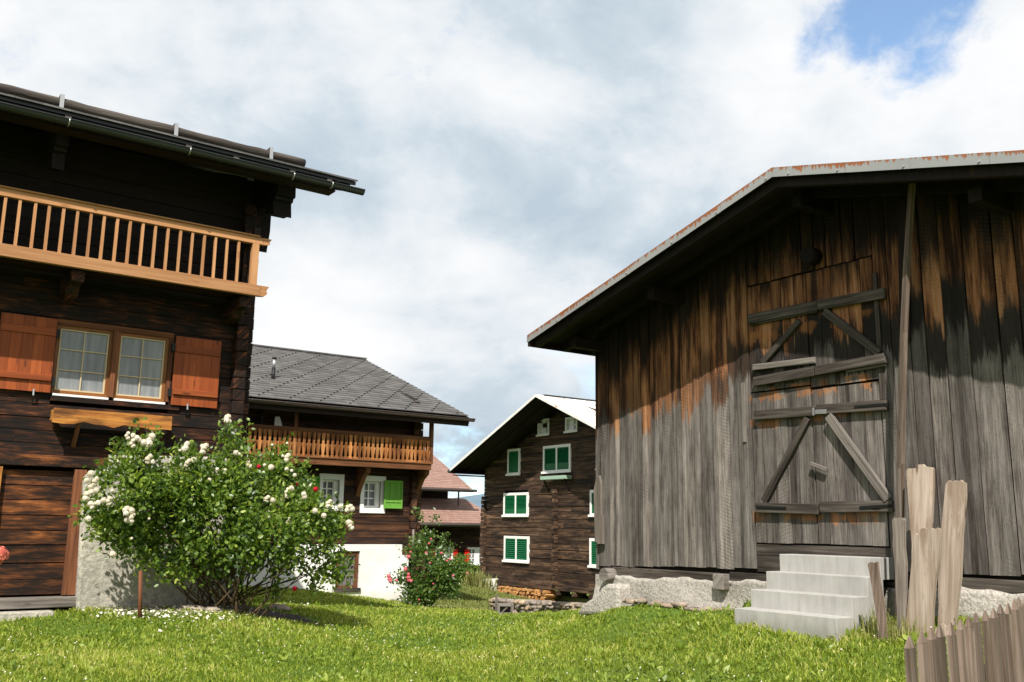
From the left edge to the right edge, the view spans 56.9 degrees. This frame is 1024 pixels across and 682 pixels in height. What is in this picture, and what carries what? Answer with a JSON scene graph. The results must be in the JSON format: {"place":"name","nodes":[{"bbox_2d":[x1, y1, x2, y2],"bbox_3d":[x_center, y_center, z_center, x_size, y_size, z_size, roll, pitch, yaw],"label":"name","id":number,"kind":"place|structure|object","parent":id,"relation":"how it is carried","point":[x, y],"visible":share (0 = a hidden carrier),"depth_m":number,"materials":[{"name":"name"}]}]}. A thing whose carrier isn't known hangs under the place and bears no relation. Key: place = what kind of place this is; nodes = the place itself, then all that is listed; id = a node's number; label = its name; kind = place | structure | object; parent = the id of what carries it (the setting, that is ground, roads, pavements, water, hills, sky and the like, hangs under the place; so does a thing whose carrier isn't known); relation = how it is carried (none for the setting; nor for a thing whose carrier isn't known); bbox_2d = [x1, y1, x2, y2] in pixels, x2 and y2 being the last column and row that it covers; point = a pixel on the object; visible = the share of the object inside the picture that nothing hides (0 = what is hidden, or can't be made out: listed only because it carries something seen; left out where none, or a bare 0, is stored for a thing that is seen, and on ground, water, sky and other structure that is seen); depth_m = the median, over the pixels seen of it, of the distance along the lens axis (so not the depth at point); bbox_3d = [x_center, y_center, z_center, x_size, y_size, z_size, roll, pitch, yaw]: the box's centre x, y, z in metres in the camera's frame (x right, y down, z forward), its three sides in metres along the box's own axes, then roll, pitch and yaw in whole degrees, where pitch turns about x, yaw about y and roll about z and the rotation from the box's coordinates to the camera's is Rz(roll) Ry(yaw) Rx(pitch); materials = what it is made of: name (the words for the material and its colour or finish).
{"place":"outdoors","nodes":[
{"label":"outdoors","id":0,"kind":"place"},
{"bbox_2d":[390,584,529,609],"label":"meadow grass","id":1,"kind":"structure","parent":0,"point":[468,597],"depth_m":31.49,"materials":[{"name":"green plant"}]},
{"bbox_2d":[459,494,483,508],"bbox_3d":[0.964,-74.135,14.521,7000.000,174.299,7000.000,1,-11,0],"label":"hills","id":2,"kind":"structure","parent":0,"point":[475,500],"depth_m":3379.93,"materials":[{"name":"blue"}]},
{"bbox_2d":[0,584,984,681],"bbox_3d":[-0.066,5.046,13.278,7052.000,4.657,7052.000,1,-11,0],"label":"ground","id":3,"kind":"structure","parent":0,"point":[313,619],"depth_m":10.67,"materials":[{"name":"green plant"}]},
{"bbox_2d":[0,546,8,564],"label":"rose bush","id":4,"kind":"object","parent":3,"relation":"on","point":[4,553],"visible":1,"depth_m":5.17,"materials":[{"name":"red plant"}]},
{"bbox_2d":[138,571,141,617],"bbox_3d":[-4.734,3.265,12.030,0.092,0.658,0.052,5,-12,-22],"label":"stake","id":5,"kind":"object","parent":3,"relation":"on","point":[140,595],"visible":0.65,"depth_m":12.02,"materials":[{"name":"brown wood"}]},
{"bbox_2d":[142,603,158,607],"bbox_3d":[-5.191,3.817,13.551,0.252,0.118,0.178,1,-11,0],"label":"stone","id":6,"kind":"object","parent":3,"relation":"on","point":[147,605],"visible":0.52,"depth_m":13.49,"materials":[{"name":"grey stone"}]},
{"bbox_2d":[0,83,365,621],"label":"wooden chalet","id":7,"kind":"object","parent":3,"relation":"on","point":[131,247],"visible":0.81,"depth_m":13.76,"materials":[{"name":"brown wood"}]},
{"bbox_2d":[0,469,73,594],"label":"plank door","id":8,"kind":"structure","parent":7,"relation":"in","point":[45,514],"depth_m":13.01,"materials":[{"name":"brown wood"}]},
{"bbox_2d":[51,324,113,399],"bbox_3d":[-6.225,0.311,13.701,0.769,1.031,0.110,9,-14,-35],"label":"window","id":9,"kind":"structure","parent":7,"relation":"in","point":[82,359],"depth_m":13.73,"materials":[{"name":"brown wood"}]},
{"bbox_2d":[112,332,168,404],"bbox_3d":[-5.562,0.413,14.175,0.750,1.031,0.110,9,-14,-35],"label":"window","id":10,"kind":"structure","parent":7,"relation":"in","point":[141,361],"depth_m":14.20,"materials":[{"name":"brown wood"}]},
{"bbox_2d":[176,604,203,610],"bbox_3d":[-4.438,3.713,13.060,0.480,0.136,0.248,1,-11,0],"label":"stone","id":11,"kind":"object","parent":3,"relation":"on","point":[184,606],"visible":0.48,"depth_m":13.02,"materials":[{"name":"beige stone"}]},
{"bbox_2d":[83,603,332,631],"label":"fallen petals","id":12,"kind":"object","parent":3,"relation":"on","point":[136,609],"visible":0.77,"depth_m":12.66,"materials":[{"name":"white plant"}]},
{"bbox_2d":[199,607,221,612],"bbox_3d":[-4.156,3.714,12.996,0.329,0.110,0.254,3,-11,-13],"label":"stone","id":13,"kind":"object","parent":3,"relation":"on","point":[212,608],"visible":0.51,"depth_m":12.96,"materials":[{"name":"beige stone"}]},
{"bbox_2d":[67,411,359,616],"bbox_3d":[-4.005,2.406,13.213,4.046,2.876,1.914,5,-12,-21],"label":"rose bush","id":14,"kind":"object","parent":3,"relation":"on","point":[154,500],"visible":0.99,"depth_m":12.91,"materials":[{"name":"green plant"}]},
{"bbox_2d":[148,604,318,623],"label":"soil","id":15,"kind":"structure","parent":3,"relation":"on","point":[281,615],"depth_m":13.93,"materials":[{"name":"soil"}]},
{"bbox_2d":[268,604,291,611],"bbox_3d":[-3.660,4.194,14.815,0.431,0.138,0.243,1,-11,0],"label":"stone","id":16,"kind":"object","parent":3,"relation":"on","point":[284,607],"visible":0.58,"depth_m":14.76,"materials":[{"name":"grey stone"}]},
{"bbox_2d":[235,344,474,601],"bbox_3d":[-11.662,4.067,28.431,16.080,9.049,13.896,8,-13,-34],"label":"farmhouse","id":17,"kind":"object","parent":3,"relation":"on","point":[354,424],"visible":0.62,"depth_m":26.60,"materials":[{"name":"brown wood"}]},
{"bbox_2d":[319,473,344,510],"bbox_3d":[-5.059,4.199,26.209,0.742,1.007,0.250,8,-13,-34],"label":"window","id":18,"kind":"structure","parent":17,"relation":"in","point":[328,482],"depth_m":26.28,"materials":[{"name":"white paint"}]},
{"bbox_2d":[333,552,360,591],"bbox_3d":[-4.524,6.313,25.856,0.782,1.064,0.220,8,-13,-34],"label":"window","id":19,"kind":"structure","parent":17,"relation":"in","point":[353,567],"depth_m":25.93,"materials":[{"name":"brown wood"}]},
{"bbox_2d":[359,476,385,512],"bbox_3d":[-4.010,4.376,26.927,0.780,1.043,0.250,8,-13,-34],"label":"window","id":20,"kind":"structure","parent":17,"relation":"in","point":[371,491],"depth_m":26.97,"materials":[{"name":"white paint"}]},
{"bbox_2d":[384,507,473,606],"bbox_3d":[-2.110,5.556,24.218,2.426,2.630,1.441,1,-11,0],"label":"rose bush","id":21,"kind":"object","parent":3,"relation":"on","point":[424,590],"visible":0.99,"depth_m":24.02,"materials":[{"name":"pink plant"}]},
{"bbox_2d":[414,455,488,581],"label":"house","id":22,"kind":"structure","parent":3,"relation":"on","point":[460,518],"depth_m":56.66,"materials":[{"name":"brown ceramic"}]},
{"bbox_2d":[435,547,452,564],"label":"window","id":23,"kind":"structure","parent":22,"relation":"in","point":[445,547],"depth_m":56.01,"materials":[{"name":"white paint"}]},
{"bbox_2d":[466,564,480,571],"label":"window plant","id":24,"kind":"object","parent":22,"relation":"in","point":[475,567],"depth_m":56.33,"materials":[{"name":"green plant"}]},
{"bbox_2d":[467,547,482,564],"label":"window","id":25,"kind":"structure","parent":22,"relation":"in","point":[474,552],"depth_m":56.99,"materials":[{"name":"white paint"}]},
{"bbox_2d":[2,593,931,681],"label":"clover flowers","id":26,"kind":"object","parent":3,"relation":"on","point":[44,678],"visible":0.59,"depth_m":10.43,"materials":[{"name":"beige plant"}]},
{"bbox_2d":[461,568,504,591],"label":"tall grass","id":27,"kind":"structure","parent":3,"relation":"on","point":[477,580],"depth_m":37.18,"materials":[{"name":"green plant"}]},
{"bbox_2d":[495,595,497,613],"bbox_3d":[-0.348,6.005,21.035,0.056,0.684,0.060,1,-11,0],"label":"post","id":28,"kind":"object","parent":3,"relation":"on","point":[496,600],"visible":0.57,"depth_m":21.04,"materials":[{"name":"grey wood"}]},
{"bbox_2d":[497,603,513,613],"bbox_3d":[-0.138,5.707,20.077,0.340,0.246,0.240,1,-11,0],"label":"wooden box","id":29,"kind":"object","parent":3,"relation":"on","point":[503,608],"visible":0.79,"depth_m":19.99,"materials":[{"name":"grey wood"}]},
{"bbox_2d":[447,394,600,602],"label":"log house","id":30,"kind":"structure","parent":3,"relation":"on","point":[532,459],"depth_m":43.59,"materials":[{"name":"brown wood"}]},
{"bbox_2d":[505,448,521,475],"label":"window","id":31,"kind":"structure","parent":30,"relation":"in","point":[514,465],"depth_m":45.82,"materials":[{"name":"white paint"}]},
{"bbox_2d":[501,492,529,516],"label":"window","id":32,"kind":"structure","parent":30,"relation":"in","point":[514,504],"depth_m":45.25,"materials":[{"name":"white paint"}]},
{"bbox_2d":[502,536,530,563],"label":"window","id":33,"kind":"structure","parent":30,"relation":"in","point":[516,548],"depth_m":44.76,"materials":[{"name":"white paint"}]},
{"bbox_2d":[536,418,549,436],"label":"window","id":34,"kind":"structure","parent":30,"relation":"in","point":[541,431],"depth_m":44.34,"materials":[{"name":"white paint"}]},
{"bbox_2d":[541,444,571,473],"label":"window","id":35,"kind":"structure","parent":30,"relation":"in","point":[557,460],"depth_m":43.07,"materials":[{"name":"white paint"}]},
{"bbox_2d":[563,417,577,432],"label":"window","id":36,"kind":"structure","parent":30,"relation":"in","point":[571,425],"depth_m":42.70,"materials":[{"name":"white paint"}]},
{"bbox_2d":[588,490,593,516],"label":"window","id":37,"kind":"structure","parent":30,"relation":"in","point":[591,491],"depth_m":40.71,"materials":[{"name":"white paint"}]},
{"bbox_2d":[587,538,595,567],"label":"window","id":38,"kind":"structure","parent":30,"relation":"in","point":[592,544],"depth_m":40.31,"materials":[{"name":"white paint"}]},
{"bbox_2d":[488,597,585,612],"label":"stone wall","id":39,"kind":"structure","parent":3,"relation":"on","point":[527,605],"depth_m":18.33,"materials":[{"name":"grey stone"}]},
{"bbox_2d":[527,150,1023,617],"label":"barn","id":40,"kind":"structure","parent":3,"relation":"on","point":[741,345],"depth_m":11.04,"materials":[{"name":"brown wood"}]},
{"bbox_2d":[751,386,819,543],"bbox_3d":[3.233,1.474,11.203,0.110,1.817,0.970,8,-13,-34],"label":"door leaf","id":41,"kind":"structure","parent":40,"relation":"in","point":[787,510],"depth_m":11.20,"materials":[{"name":"grey wood"}]},
{"bbox_2d":[810,381,894,545],"bbox_3d":[3.759,1.359,10.460,0.115,1.768,1.050,8,-13,-34],"label":"door leaf","id":42,"kind":"structure","parent":40,"relation":"in","point":[853,496],"depth_m":10.47,"materials":[{"name":"wood"}]},
{"bbox_2d":[897,469,901,517],"bbox_3d":[3.837,1.529,9.363,0.020,0.524,0.057,8,-13,-34],"label":"lath","id":43,"kind":"object","parent":40,"relation":"attached to","point":[899,490],"visible":0.79,"depth_m":9.36,"materials":[{"name":"grey wood"}]},
{"bbox_2d":[734,554,894,641],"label":"concrete steps","id":44,"kind":"structure","parent":3,"relation":"on","point":[824,596],"depth_m":9.93,"materials":[{"name":"grey concrete"}]},
{"bbox_2d":[743,599,918,646],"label":"foot weeds","id":45,"kind":"object","parent":3,"relation":"on","point":[900,640],"visible":0.27,"depth_m":8.46,"materials":[{"name":"green plant"}]},
{"bbox_2d":[868,562,887,639],"bbox_3d":[3.467,2.451,8.937,0.087,0.704,0.273,0,-11,3],"label":"slat","id":46,"kind":"object","parent":3,"relation":"on","point":[876,584],"visible":0.95,"depth_m":8.92,"materials":[{"name":"brown wood"}]},
{"bbox_2d":[892,518,907,635],"bbox_3d":[3.672,2.277,8.918,0.130,1.196,0.116,8,-13,-34],"label":"post","id":47,"kind":"object","parent":3,"relation":"on","point":[900,553],"visible":0.85,"depth_m":8.92,"materials":[{"name":"grey wood"}]},
{"bbox_2d":[895,183,915,619],"bbox_3d":[4.005,0.723,9.641,0.077,4.630,0.840,3,-11,-9],"label":"pole","id":48,"kind":"object","parent":3,"relation":"on","point":[902,393],"visible":0.73,"depth_m":9.67,"materials":[{"name":"brown wood"}]},
{"bbox_2d":[906,464,934,550],"bbox_3d":[3.938,2.037,9.122,0.335,1.696,0.321,8,-13,-34],"label":"plank","id":49,"kind":"object","parent":3,"relation":"on","point":[921,485],"visible":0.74,"depth_m":9.26,"materials":[{"name":"beige wood"}]},
{"bbox_2d":[906,528,941,634],"bbox_3d":[3.791,2.298,8.710,0.155,1.134,0.376,8,-13,-34],"label":"plank","id":50,"kind":"object","parent":3,"relation":"on","point":[926,554],"visible":0.89,"depth_m":8.71,"materials":[{"name":"beige wood"}]},
{"bbox_2d":[935,623,947,636],"bbox_3d":[3.811,2.683,8.408,0.080,0.334,0.141,8,-13,-34],"label":"plank","id":51,"kind":"object","parent":3,"relation":"on","point":[944,627],"visible":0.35,"depth_m":8.40,"materials":[{"name":"beige wood"}]},
{"bbox_2d":[938,480,967,627],"bbox_3d":[4.096,2.084,8.798,0.340,1.572,0.249,8,-13,-34],"label":"plank","id":52,"kind":"object","parent":3,"relation":"on","point":[950,574],"visible":0.88,"depth_m":8.82,"materials":[{"name":"beige wood"}]},
{"bbox_2d":[904,597,1023,681],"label":"picket fence","id":53,"kind":"object","parent":3,"relation":"on","point":[1001,631],"visible":1,"depth_m":4.83,"materials":[{"name":"brown wood"}]},
{"bbox_2d":[0,0,1023,497],"label":"sky","id":54,"kind":"structure","parent":0,"point":[511,159],"materials":[{"name":"white"}]},
{"bbox_2d":[850,604,926,643],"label":"tall grass","id":55,"kind":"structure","parent":0,"point":[893,628],"depth_m":8.83,"materials":[{"name":"green plant"}]},
{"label":"firewood log","id":56,"kind":"object","parent":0,"visible":0},
{"bbox_2d":[544,590,554,593],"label":"firewood log","id":57,"kind":"object","parent":56,"relation":"on","point":[549,592],"visible":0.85,"depth_m":42.31,"materials":[{"name":"brown wood"}]},
{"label":"firewood log","id":58,"kind":"object","parent":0,"visible":0},
{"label":"firewood log","id":59,"kind":"object","parent":58,"relation":"on","visible":0},
{"bbox_2d":[544,594,556,597],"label":"firewood log","id":60,"kind":"object","parent":59,"relation":"on","point":[550,595],"visible":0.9,"depth_m":42.15,"materials":[{"name":"brown wood"}]}
]}

